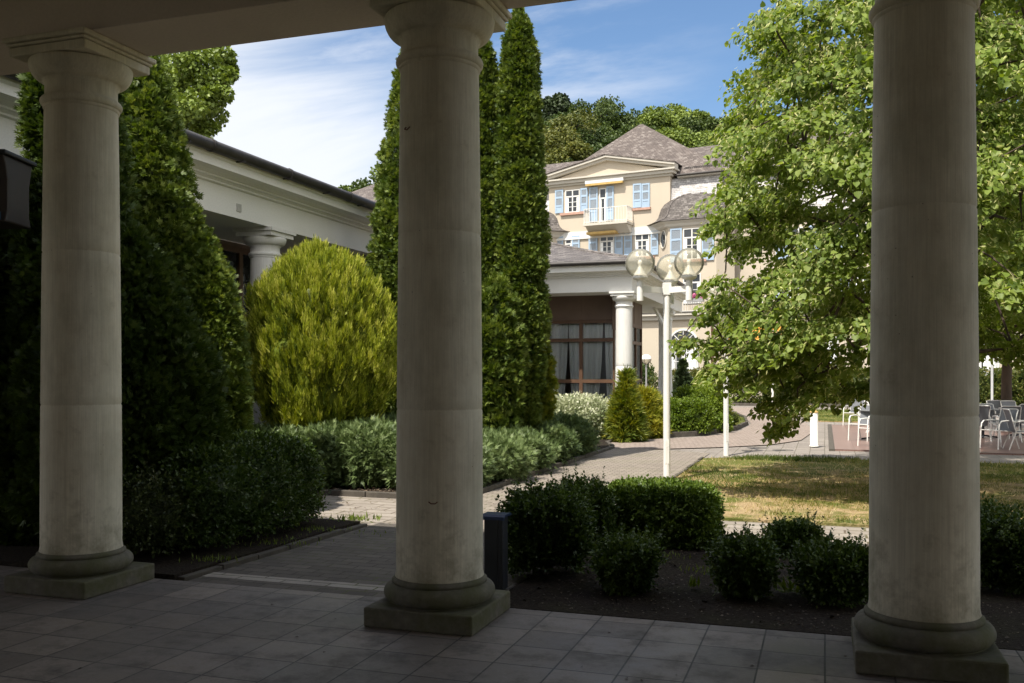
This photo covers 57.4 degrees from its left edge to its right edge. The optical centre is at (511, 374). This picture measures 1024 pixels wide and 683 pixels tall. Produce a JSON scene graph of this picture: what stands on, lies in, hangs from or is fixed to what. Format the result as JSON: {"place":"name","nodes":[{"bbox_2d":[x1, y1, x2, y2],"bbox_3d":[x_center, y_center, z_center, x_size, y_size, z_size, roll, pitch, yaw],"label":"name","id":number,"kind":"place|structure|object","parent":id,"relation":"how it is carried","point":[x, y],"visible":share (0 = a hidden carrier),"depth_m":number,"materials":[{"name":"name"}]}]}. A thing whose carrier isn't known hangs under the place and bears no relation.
{"place":"outdoors","nodes":[
{"label":"outdoors","id":0,"kind":"place"},
{"bbox_2d":[0,517,358,579],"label":"side bed","id":1,"kind":"object","parent":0,"point":[170,567],"visible":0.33,"depth_m":8.31,"materials":[{"name":"soil"}]},
{"bbox_2d":[0,72,141,546],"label":"thuja","id":2,"kind":"object","parent":1,"relation":"on","point":[23,287],"visible":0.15,"depth_m":8.83,"materials":[{"name":"green plant"}]},
{"bbox_2d":[1,210,233,550],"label":"thuja","id":3,"kind":"object","parent":1,"relation":"on","point":[175,380],"visible":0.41,"depth_m":8.23,"materials":[{"name":"green plant"}]},
{"bbox_2d":[121,55,238,278],"bbox_3d":[-4.194,-1.044,10.699,2.112,5.422,2.127,0,0,-26],"label":"thuja","id":4,"kind":"object","parent":1,"relation":"on","point":[172,218],"visible":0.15,"depth_m":10.41,"materials":[{"name":"green plant"}]},
{"bbox_2d":[178,247,255,433],"bbox_3d":[-3.373,0.124,10.302,1.109,3.084,1.124,0,0,0],"label":"thuja","id":5,"kind":"object","parent":1,"relation":"on","point":[207,280],"visible":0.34,"depth_m":10.12,"materials":[{"name":"green plant"}]},
{"bbox_2d":[122,426,331,558],"bbox_3d":[-3.094,1.067,9.189,2.170,1.124,2.820,0,0,18],"label":"clipped hedge","id":6,"kind":"object","parent":1,"relation":"on","point":[261,478],"visible":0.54,"depth_m":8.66,"materials":[{"name":"green plant"}]},
{"bbox_2d":[277,495,395,524],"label":"side walk","id":7,"kind":"structure","parent":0,"point":[388,505],"depth_m":11.33,"materials":[{"name":"beige stone"}]},
{"bbox_2d":[218,523,539,589],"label":"entrance path","id":8,"kind":"structure","parent":0,"point":[367,556],"depth_m":8.07,"materials":[{"name":"grey stone"}]},
{"bbox_2d":[483,512,510,589],"bbox_3d":[-0.116,1.317,6.993,0.183,0.565,0.170,0,0,19],"label":"waste post","id":9,"kind":"object","parent":8,"relation":"on","point":[496,548],"visible":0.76,"depth_m":6.94,"materials":[{"name":"metal"}]},
{"bbox_2d":[319,436,608,491],"bbox_3d":[-0.293,1.685,20.239,4.400,0.230,15.800,0,0,18],"label":"juniper bed","id":10,"kind":"object","parent":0,"point":[603,444],"visible":0.04,"depth_m":13.26,"materials":[{"name":"green plant"}]},
{"bbox_2d":[252,420,313,435],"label":"juniper","id":11,"kind":"object","parent":10,"relation":"on","point":[291,429],"visible":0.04,"depth_m":13.40,"materials":[{"name":"green plant"}]},
{"bbox_2d":[243,233,397,427],"bbox_3d":[-2.948,-0.260,14.312,2.530,3.760,2.596,0,0,0],"label":"golden thuja","id":12,"kind":"object","parent":10,"relation":"on","point":[321,328],"visible":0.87,"depth_m":13.53,"materials":[{"name":"green plant"}]},
{"bbox_2d":[296,413,396,487],"bbox_3d":[-2.287,1.109,13.468,2.166,1.135,1.878,0,0,0],"label":"juniper","id":13,"kind":"object","parent":10,"relation":"on","point":[348,451],"visible":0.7,"depth_m":12.87,"materials":[{"name":"green plant"}]},
{"bbox_2d":[316,481,394,491],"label":"leaf litter","id":14,"kind":"object","parent":10,"relation":"on","point":[367,487],"visible":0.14,"depth_m":12.85,"materials":[{"name":"brown plant"}]},
{"bbox_2d":[365,48,400,416],"bbox_3d":[-1.858,-2.416,17.393,1.799,8.159,1.787,0,0,0],"label":"thuja","id":15,"kind":"object","parent":10,"relation":"on","point":[382,257],"visible":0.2,"depth_m":16.95,"materials":[{"name":"green plant"}]},
{"bbox_2d":[378,437,505,488],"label":"juniper","id":16,"kind":"object","parent":10,"relation":"on","point":[490,467],"visible":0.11,"depth_m":12.97,"materials":[{"name":"green plant"}]},
{"bbox_2d":[478,40,508,282],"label":"thuja","id":17,"kind":"object","parent":10,"relation":"on","point":[488,78],"visible":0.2,"depth_m":16.71,"materials":[{"name":"green plant"}]},
{"bbox_2d":[481,271,532,429],"bbox_3d":[-0.259,-0.067,16.198,1.257,3.467,1.289,0,0,0],"label":"thuja","id":18,"kind":"object","parent":10,"relation":"on","point":[505,373],"visible":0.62,"depth_m":15.86,"materials":[{"name":"green plant"}]},
{"bbox_2d":[483,431,538,482],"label":"juniper","id":19,"kind":"object","parent":10,"relation":"on","point":[518,461],"visible":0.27,"depth_m":13.94,"materials":[{"name":"green plant"}]},
{"bbox_2d":[489,7,552,428],"bbox_3d":[0.130,-2.495,16.791,1.188,8.315,1.184,0,0,-41],"label":"thuja","id":20,"kind":"object","parent":10,"relation":"on","point":[520,187],"visible":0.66,"depth_m":16.50,"materials":[{"name":"green plant"}]},
{"bbox_2d":[482,423,562,473],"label":"juniper","id":21,"kind":"object","parent":10,"relation":"on","point":[533,439],"visible":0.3,"depth_m":15.21,"materials":[{"name":"green plant"}]},
{"bbox_2d":[527,339,559,422],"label":"thuja","id":22,"kind":"object","parent":10,"relation":"on","point":[548,401],"visible":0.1,"depth_m":16.99,"materials":[{"name":"green plant"}]},
{"bbox_2d":[528,418,582,465],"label":"juniper","id":23,"kind":"object","parent":10,"relation":"on","point":[561,434],"visible":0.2,"depth_m":16.56,"materials":[{"name":"green plant"}]},
{"bbox_2d":[551,409,600,456],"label":"juniper","id":24,"kind":"object","parent":10,"relation":"on","point":[586,431],"visible":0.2,"depth_m":18.12,"materials":[{"name":"green plant"}]},
{"bbox_2d":[554,390,609,437],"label":"variegated shrub","id":25,"kind":"object","parent":10,"relation":"on","point":[591,407],"visible":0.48,"depth_m":22.96,"materials":[{"name":"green plant"}]},
{"bbox_2d":[600,363,653,442],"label":"feathery conifer","id":26,"kind":"object","parent":10,"relation":"on","point":[626,417],"visible":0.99,"depth_m":22.34,"materials":[{"name":"green plant"}]},
{"bbox_2d":[0,566,1023,682],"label":"porch floor","id":27,"kind":"structure","parent":0,"point":[179,631],"depth_m":5.51,"materials":[{"name":"tile"}]},
{"bbox_2d":[2,27,155,599],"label":"column","id":28,"kind":"structure","parent":27,"relation":"on","point":[84,76],"depth_m":6.86,"materials":[{"name":"stone"}]},
{"bbox_2d":[0,0,574,75],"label":"porch roof","id":29,"kind":"structure","parent":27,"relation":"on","point":[152,27],"depth_m":6.66,"materials":[{"name":"paint"}]},
{"bbox_2d":[0,149,36,228],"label":"heater box","id":30,"kind":"object","parent":29,"relation":"hanging from","point":[15,173],"visible":1,"depth_m":7.86,"materials":[{"name":"metal"}]},
{"bbox_2d":[364,0,511,636],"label":"column","id":31,"kind":"structure","parent":27,"relation":"on","point":[440,582],"depth_m":5.93,"materials":[{"name":"stone"}]},
{"bbox_2d":[851,0,1008,682],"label":"column","id":32,"kind":"structure","parent":27,"relation":"on","point":[919,615],"depth_m":5.00,"materials":[{"name":"stone"}]},
{"bbox_2d":[382,449,708,528],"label":"garden path","id":33,"kind":"structure","parent":0,"point":[618,463],"depth_m":16.30,"materials":[{"name":"beige stone"}]},
{"bbox_2d":[625,248,703,476],"bbox_3d":[2.260,-0.113,14.181,1.149,3.525,1.160,0,0,0],"label":"globe lamp","id":34,"kind":"object","parent":33,"relation":"on","point":[668,289],"visible":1,"depth_m":14.07,"materials":[{"name":"plastic"}]},
{"bbox_2d":[172,0,1017,187],"label":"sky","id":35,"kind":"structure","parent":0,"point":[313,106],"materials":[{"name":"blue"}]},
{"bbox_2d":[204,406,1023,590],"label":"court paving","id":36,"kind":"structure","parent":0,"point":[802,447],"depth_m":20.13,"materials":[{"name":"beige stone"}]},
{"bbox_2d":[158,46,240,138],"bbox_3d":[-12.855,-5.511,33.994,6.143,14.223,5.163,0,0,0],"label":"broadleaf tree","id":37,"kind":"object","parent":36,"relation":"on","point":[201,88],"visible":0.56,"depth_m":33.18,"materials":[{"name":"green plant"}]},
{"bbox_2d":[178,523,366,580],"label":"bed kerb","id":38,"kind":"structure","parent":36,"relation":"on","point":[233,563],"depth_m":8.34,"materials":[{"name":"concrete"}]},
{"bbox_2d":[189,576,384,596],"bbox_3d":[-1.341,1.610,6.976,2.470,0.001,0.220,0,0,19],"label":"edging course","id":39,"kind":"object","parent":36,"relation":"on","point":[324,589],"visible":0.6,"depth_m":7.11,"materials":[{"name":"grey stone"}]},
{"bbox_2d":[204,572,384,590],"bbox_3d":[-1.280,1.608,7.156,2.470,0.001,0.160,0,0,19],"label":"edging strip","id":40,"kind":"object","parent":39,"relation":"on","point":[301,581],"visible":0.6,"depth_m":7.28,"materials":[{"name":"grey stone"}]},
{"bbox_2d":[310,439,614,498],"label":"curb","id":41,"kind":"structure","parent":36,"relation":"on","point":[392,495],"depth_m":13.20,"materials":[{"name":"concrete"}]},
{"bbox_2d":[544,242,694,398],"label":"pavilion","id":42,"kind":"structure","parent":36,"relation":"on","point":[598,309],"depth_m":29.38,"materials":[{"name":"paint"}]},
{"bbox_2d":[548,320,580,397],"bbox_3d":[1.677,-0.215,29.678,1.123,3.030,0.192,0,0,18],"label":"window","id":43,"kind":"structure","parent":42,"relation":"in","point":[559,338],"depth_m":29.68,"materials":[{"name":"clear glass"}]},
{"bbox_2d":[581,319,615,398],"bbox_3d":[2.705,-0.215,29.335,1.123,3.030,0.195,0,0,18],"label":"window","id":44,"kind":"structure","parent":42,"relation":"in","point":[592,338],"depth_m":29.39,"materials":[{"name":"clear glass"}]},
{"bbox_2d":[632,324,636,384],"bbox_3d":[4.092,-0.215,31.768,0.080,3.030,1.050,0,0,19],"label":"window","id":45,"kind":"structure","parent":42,"relation":"in","point":[634,327],"depth_m":32.13,"materials":[{"name":"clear glass"}]},
{"bbox_2d":[637,325,641,387],"bbox_3d":[4.425,-0.215,32.764,0.080,3.030,1.050,0,0,19],"label":"window","id":46,"kind":"structure","parent":42,"relation":"in","point":[639,328],"depth_m":33.00,"materials":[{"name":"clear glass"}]},
{"bbox_2d":[672,358,692,395],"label":"thuja","id":47,"kind":"object","parent":36,"relation":"on","point":[682,376],"visible":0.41,"depth_m":43.80,"materials":[{"name":"green plant"}]},
{"bbox_2d":[352,124,1022,403],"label":"villa","id":48,"kind":"object","parent":36,"relation":"on","point":[641,186],"visible":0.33,"depth_m":58.74,"materials":[{"name":"white paint"}]},
{"bbox_2d":[560,189,584,215],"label":"window","id":49,"kind":"structure","parent":48,"relation":"in","point":[572,197],"depth_m":61.01,"materials":[{"name":"white paint"}]},
{"bbox_2d":[599,188,605,221],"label":"window","id":50,"kind":"structure","parent":48,"relation":"in","point":[602,191],"depth_m":60.06,"materials":[{"name":"white paint"}]},
{"bbox_2d":[600,237,613,252],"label":"window","id":51,"kind":"structure","parent":48,"relation":"in","point":[607,243],"depth_m":59.90,"materials":[{"name":"white paint"}]},
{"bbox_2d":[635,234,654,258],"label":"window","id":52,"kind":"structure","parent":48,"relation":"in","point":[641,241],"depth_m":58.79,"materials":[{"name":"white paint"}]},
{"bbox_2d":[672,329,698,380],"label":"arched window","id":53,"kind":"structure","parent":48,"relation":"in","point":[692,363],"depth_m":55.04,"materials":[{"name":"white paint"}]},
{"bbox_2d":[677,227,706,262],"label":"window","id":54,"kind":"structure","parent":48,"relation":"in","point":[689,235],"depth_m":56.43,"materials":[{"name":"white paint"}]},
{"bbox_2d":[647,411,747,438],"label":"island kerb","id":55,"kind":"structure","parent":36,"relation":"on","point":[695,433],"depth_m":25.07,"materials":[{"name":"concrete"}]},
{"bbox_2d":[705,281,752,455],"bbox_3d":[4.215,-0.113,18.858,1.149,3.525,1.160,0,0,-20],"label":"globe lamp","id":56,"kind":"object","parent":36,"relation":"on","point":[726,427],"visible":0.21,"depth_m":18.78,"materials":[{"name":"plastic"}]},
{"bbox_2d":[809,410,818,446],"bbox_3d":[6.758,1.160,20.934,0.200,0.880,0.200,0,0,0],"label":"bollard","id":57,"kind":"object","parent":36,"relation":"on","point":[814,431],"visible":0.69,"depth_m":20.86,"materials":[{"name":"white metal"}]},
{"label":"island bed","id":58,"kind":"structure","parent":36,"relation":"on","visible":0},
{"bbox_2d":[636,382,672,438],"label":"feathery conifer","id":59,"kind":"object","parent":58,"relation":"on","point":[652,399],"visible":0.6,"depth_m":23.66,"materials":[{"name":"yellow plant"}]},
{"bbox_2d":[670,395,717,433],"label":"clipped shrub","id":60,"kind":"object","parent":58,"relation":"on","point":[692,414],"visible":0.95,"depth_m":24.89,"materials":[{"name":"green plant"}]},
{"bbox_2d":[671,383,734,414],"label":"clipped shrub","id":61,"kind":"object","parent":58,"relation":"on","point":[704,391],"visible":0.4,"depth_m":30.56,"materials":[{"name":"green plant"}]},
{"bbox_2d":[713,412,733,432],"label":"clipped shrub","id":62,"kind":"object","parent":58,"relation":"on","point":[719,421],"visible":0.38,"depth_m":26.02,"materials":[{"name":"green plant"}]},
{"bbox_2d":[611,407,809,448],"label":"pink path","id":63,"kind":"structure","parent":0,"point":[748,436],"depth_m":23.23,"materials":[{"name":"stone"}]},
{"bbox_2d":[509,537,1023,650],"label":"front bed","id":64,"kind":"object","parent":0,"point":[529,591],"visible":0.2,"depth_m":6.53,"materials":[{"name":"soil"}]},
{"bbox_2d":[495,465,599,577],"bbox_3d":[0.260,1.176,7.507,0.926,0.894,0.859,0,0,0],"label":"box bush","id":65,"kind":"object","parent":64,"relation":"on","point":[549,525],"visible":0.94,"depth_m":7.25,"materials":[{"name":"green plant"}]},
{"bbox_2d":[549,459,620,542],"bbox_3d":[0.640,1.197,8.643,0.747,0.854,0.761,0,0,0],"label":"box bush","id":66,"kind":"object","parent":64,"relation":"on","point":[600,494],"visible":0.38,"depth_m":8.50,"materials":[{"name":"green plant"}]},
{"bbox_2d":[582,520,668,596],"bbox_3d":[0.825,1.352,6.891,0.643,0.548,0.642,0,0,0],"label":"box bush","id":67,"kind":"object","parent":64,"relation":"on","point":[626,563],"visible":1,"depth_m":6.75,"materials":[{"name":"green plant"}]},
{"bbox_2d":[605,473,725,550],"bbox_3d":[1.415,1.297,8.906,1.219,0.670,0.864,0,0,19],"label":"clipped hedge","id":68,"kind":"object","parent":64,"relation":"on","point":[683,511],"visible":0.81,"depth_m":8.59,"materials":[{"name":"green plant"}]},
{"bbox_2d":[701,518,785,601],"bbox_3d":[1.659,1.329,6.723,0.594,0.589,0.604,0,0,0],"label":"box bush","id":69,"kind":"object","parent":64,"relation":"on","point":[747,565],"visible":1,"depth_m":6.58,"materials":[{"name":"green plant"}]},
{"bbox_2d":[510,540,1023,644],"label":"soil clods","id":70,"kind":"object","parent":64,"relation":"on","point":[704,600],"visible":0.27,"depth_m":6.56,"materials":[{"name":"brown soil"}]},
{"bbox_2d":[773,576,800,592],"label":"weed foliage","id":71,"kind":"object","parent":64,"relation":"on","point":[790,585],"visible":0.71,"depth_m":6.81,"materials":[{"name":"green plant"}]},
{"bbox_2d":[757,507,828,557],"bbox_3d":[2.523,1.402,8.321,0.636,0.452,0.567,0,0,0],"label":"box bush","id":72,"kind":"object","parent":64,"relation":"on","point":[788,533],"visible":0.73,"depth_m":8.18,"materials":[{"name":"green plant"}]},
{"bbox_2d":[781,527,868,608],"bbox_3d":[2.258,1.334,6.555,0.759,0.580,0.700,0,0,0],"label":"box bush","id":73,"kind":"object","parent":64,"relation":"on","point":[835,571],"visible":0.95,"depth_m":6.39,"materials":[{"name":"green plant"}]},
{"bbox_2d":[980,490,1023,589],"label":"box bush","id":74,"kind":"object","parent":64,"relation":"on","point":[992,543],"visible":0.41,"depth_m":6.76,"materials":[{"name":"green plant"}]},
{"bbox_2d":[986,513,1023,596],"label":"box bush","id":75,"kind":"object","parent":64,"relation":"on","point":[1015,583],"visible":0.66,"depth_m":6.69,"materials":[{"name":"green plant"}]},
{"bbox_2d":[721,521,868,545],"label":"cross walk","id":76,"kind":"structure","parent":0,"point":[842,531],"depth_m":9.78,"materials":[{"name":"beige stone"}]},
{"bbox_2d":[800,409,857,422],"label":"grass","id":77,"kind":"structure","parent":0,"point":[823,416],"depth_m":35.47,"materials":[{"name":"green plant"}]},
{"bbox_2d":[673,455,1023,527],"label":"lawn","id":78,"kind":"structure","parent":0,"point":[749,513],"depth_m":12.93,"materials":[{"name":"green plant"}]},
{"bbox_2d":[667,0,1023,446],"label":"linden tree","id":79,"kind":"object","parent":78,"relation":"on","point":[797,358],"visible":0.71,"depth_m":11.70,"materials":[{"name":"green plant"}]},
{"bbox_2d":[722,453,1023,467],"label":"grass","id":80,"kind":"structure","parent":0,"point":[805,458],"depth_m":17.49,"materials":[{"name":"green plant"}]},
{"bbox_2d":[832,425,1023,454],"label":"granite terrace","id":81,"kind":"structure","parent":0,"point":[842,442],"depth_m":22.04,"materials":[{"name":"stone"}]},
{"bbox_2d":[848,404,869,441],"bbox_3d":[8.540,1.165,22.706,0.612,0.867,0.516,0,0,-41],"label":"terrace chair","id":82,"kind":"object","parent":81,"relation":"on","point":[864,414],"visible":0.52,"depth_m":22.88,"materials":[{"name":"white metal"}]},
{"bbox_2d":[867,147,1023,399],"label":"linden tree","id":83,"kind":"object","parent":81,"relation":"on","point":[1006,383],"depth_m":26.90,"materials":[{"name":"green plant"}]},
{"bbox_2d":[979,405,991,441],"bbox_3d":[11.222,1.165,22.638,0.516,0.867,0.612,0,0,2],"label":"terrace chair","id":84,"kind":"object","parent":81,"relation":"on","point":[984,412],"visible":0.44,"depth_m":22.40,"materials":[{"name":"grey fabric"}]},
{"bbox_2d":[976,1,1023,327],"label":"linden tree","id":85,"kind":"object","parent":81,"relation":"on","point":[992,86],"visible":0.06,"depth_m":19.73,"materials":[{"name":"green plant"}]},
{"bbox_2d":[980,408,1019,449],"bbox_3d":[10.547,1.165,20.240,0.612,0.867,0.516,0,0,-18],"label":"terrace chair","id":86,"kind":"object","parent":81,"relation":"on","point":[1002,425],"visible":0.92,"depth_m":20.30,"materials":[{"name":"white metal"}]},
{"bbox_2d":[991,406,1022,442],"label":"terrace chair","id":87,"kind":"object","parent":81,"relation":"on","point":[1019,408],"visible":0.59,"depth_m":22.06,"materials":[{"name":"silver metal"}]},
{"bbox_2d":[1002,409,1023,449],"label":"terrace chair","id":88,"kind":"object","parent":81,"relation":"on","point":[1011,422],"visible":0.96,"depth_m":19.97,"materials":[{"name":"white metal"}]},
{"label":"ground","id":89,"kind":"structure","parent":0,"visible":0},
{"bbox_2d":[0,73,375,423],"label":"garden wing","id":90,"kind":"structure","parent":89,"relation":"on","point":[261,213],"depth_m":15.69,"materials":[{"name":"white paint"}]},
{"bbox_2d":[213,243,240,296],"bbox_3d":[-5.397,-0.572,17.024,0.080,3.665,1.479,0,0,18],"label":"window","id":91,"kind":"structure","parent":90,"relation":"in","point":[233,253],"depth_m":17.58,"materials":[{"name":"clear glass"}]},
{"bbox_2d":[241,248,281,316],"bbox_3d":[-4.928,-0.572,18.427,0.080,3.665,1.479,0,0,18],"label":"window","id":92,"kind":"structure","parent":90,"relation":"in","point":[245,260],"depth_m":17.89,"materials":[{"name":"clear glass"}]},
{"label":"hedge bed","id":93,"kind":"structure","parent":89,"relation":"on","visible":0},
{"bbox_2d":[642,362,657,386],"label":"dark hedge","id":94,"kind":"object","parent":93,"relation":"on","point":[650,369],"visible":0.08,"depth_m":53.13,"materials":[{"name":"green plant"}]},
{"bbox_2d":[648,364,1023,405],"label":"beech hedge","id":95,"kind":"object","parent":93,"relation":"on","point":[1017,387],"visible":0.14,"depth_m":44.46,"materials":[{"name":"green plant"}]},
{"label":"walk kerb","id":96,"kind":"structure","parent":0,"visible":0},
{"bbox_2d":[321,511,381,522],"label":"weed foliage","id":97,"kind":"object","parent":96,"relation":"on","point":[353,518],"visible":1,"depth_m":10.11,"materials":[{"name":"green plant"}]},
{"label":"hill","id":98,"kind":"structure","parent":0,"visible":0},
{"bbox_2d":[541,92,570,125],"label":"hill tree","id":99,"kind":"object","parent":98,"relation":"on","point":[555,103],"visible":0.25,"depth_m":119.70,"materials":[{"name":"green plant"}]},
{"bbox_2d":[541,125,593,164],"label":"hill tree","id":100,"kind":"object","parent":98,"relation":"on","point":[578,149],"visible":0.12,"depth_m":95.80,"materials":[{"name":"green plant"}]},
{"bbox_2d":[543,108,601,149],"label":"hill tree","id":101,"kind":"object","parent":98,"relation":"on","point":[563,121],"visible":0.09,"depth_m":101.87,"materials":[{"name":"green plant"}]},
{"bbox_2d":[543,113,609,146],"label":"hill tree","id":102,"kind":"object","parent":98,"relation":"on","point":[590,138],"visible":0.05,"depth_m":102.27,"materials":[{"name":"green plant"}]},
{"bbox_2d":[550,98,619,119],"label":"hill tree","id":103,"kind":"object","parent":98,"relation":"on","point":[581,104],"visible":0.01,"depth_m":113.59,"materials":[{"name":"green plant"}]},
{"bbox_2d":[566,94,635,130],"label":"hill tree","id":104,"kind":"object","parent":98,"relation":"on","point":[607,110],"visible":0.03,"depth_m":108.69,"materials":[{"name":"green plant"}]},
{"bbox_2d":[588,112,648,138],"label":"hill tree","id":105,"kind":"object","parent":98,"relation":"on","point":[621,131],"visible":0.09,"depth_m":107.73,"materials":[{"name":"green plant"}]},
{"bbox_2d":[626,110,677,132],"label":"hill tree","id":106,"kind":"object","parent":98,"relation":"on","point":[659,120],"visible":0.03,"depth_m":111.00,"materials":[{"name":"green plant"}]},
{"bbox_2d":[637,105,710,130],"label":"hill tree","id":107,"kind":"object","parent":98,"relation":"on","point":[676,112],"visible":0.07,"depth_m":115.80,"materials":[{"name":"green plant"}]},
{"bbox_2d":[655,125,699,147],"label":"hill tree","id":108,"kind":"object","parent":98,"relation":"on","point":[674,136],"visible":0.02,"depth_m":98.02,"materials":[{"name":"green plant"}]},
{"bbox_2d":[677,129,720,147],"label":"hill tree","id":109,"kind":"object","parent":98,"relation":"on","point":[704,141],"visible":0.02,"depth_m":97.83,"materials":[{"name":"green plant"}]},
{"bbox_2d":[677,114,733,139],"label":"hill tree","id":110,"kind":"object","parent":98,"relation":"on","point":[711,123],"visible":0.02,"depth_m":110.51,"materials":[{"name":"green plant"}]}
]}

